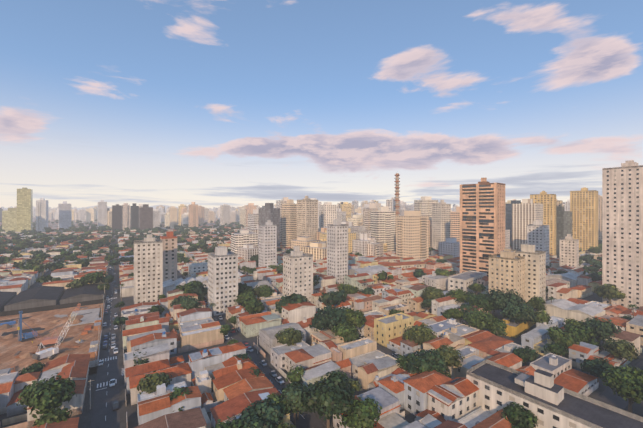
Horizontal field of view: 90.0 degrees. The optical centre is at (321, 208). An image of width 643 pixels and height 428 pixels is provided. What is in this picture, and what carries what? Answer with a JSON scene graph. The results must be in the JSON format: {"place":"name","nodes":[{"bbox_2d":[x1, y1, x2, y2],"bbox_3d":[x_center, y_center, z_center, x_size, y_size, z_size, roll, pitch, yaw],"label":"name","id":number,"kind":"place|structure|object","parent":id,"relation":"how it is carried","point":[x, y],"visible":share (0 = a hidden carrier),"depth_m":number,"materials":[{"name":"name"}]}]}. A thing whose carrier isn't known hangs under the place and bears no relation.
{"place":"outdoors","nodes":[
{"label":"outdoors","id":0,"kind":"place"},
{"bbox_2d":[0,303,103,375],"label":"building site ground","id":1,"kind":"structure","parent":0,"point":[15,355],"depth_m":166.66,"materials":[{"name":"soil"}]},
{"bbox_2d":[0,303,80,360],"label":"site machines","id":2,"kind":"object","parent":1,"relation":"on","point":[51,352],"visible":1,"depth_m":151.67,"materials":[{"name":"paint"}]},
{"bbox_2d":[0,210,642,427],"bbox_3d":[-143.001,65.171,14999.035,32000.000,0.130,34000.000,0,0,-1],"label":"street ground","id":3,"kind":"structure","parent":0,"point":[101,413],"depth_m":126.28,"materials":[{"name":"grey asphalt"}]},
{"bbox_2d":[0,258,474,427],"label":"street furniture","id":4,"kind":"object","parent":3,"relation":"on","point":[93,348],"visible":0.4,"depth_m":194.03,"materials":[{"name":"metal"}]},
{"bbox_2d":[98,250,431,410],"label":"cars","id":5,"kind":"object","parent":3,"relation":"on","point":[273,373],"visible":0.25,"depth_m":149.44,"materials":[{"name":"white metal"}]},
{"bbox_2d":[0,196,571,260],"bbox_3d":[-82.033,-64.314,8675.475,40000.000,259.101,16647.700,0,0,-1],"label":"skyline","id":6,"kind":"structure","parent":3,"relation":"on","point":[406,232],"depth_m":443.05,"materials":[{"name":"grey concrete"}]},
{"bbox_2d":[0,219,642,427],"bbox_3d":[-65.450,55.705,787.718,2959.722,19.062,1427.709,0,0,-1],"label":"trees","id":7,"kind":"object","parent":3,"relation":"on","point":[334,394],"visible":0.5,"depth_m":148.45,"materials":[{"name":"green plant"}]},
{"bbox_2d":[0,227,642,427],"bbox_3d":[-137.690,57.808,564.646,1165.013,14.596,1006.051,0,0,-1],"label":"houses","id":8,"kind":"structure","parent":3,"relation":"on","point":[433,399],"depth_m":137.90,"materials":[{"name":"paint"}]},
{"bbox_2d":[0,160,642,427],"bbox_3d":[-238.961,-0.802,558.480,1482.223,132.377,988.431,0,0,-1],"label":"high-rise buildings","id":9,"kind":"structure","parent":3,"relation":"on","point":[611,217],"depth_m":219.70,"materials":[{"name":"beige concrete"}]},
{"bbox_2d":[0,0,642,208],"label":"sky","id":10,"kind":"structure","parent":0,"point":[208,104],"materials":[{"name":"blue"}]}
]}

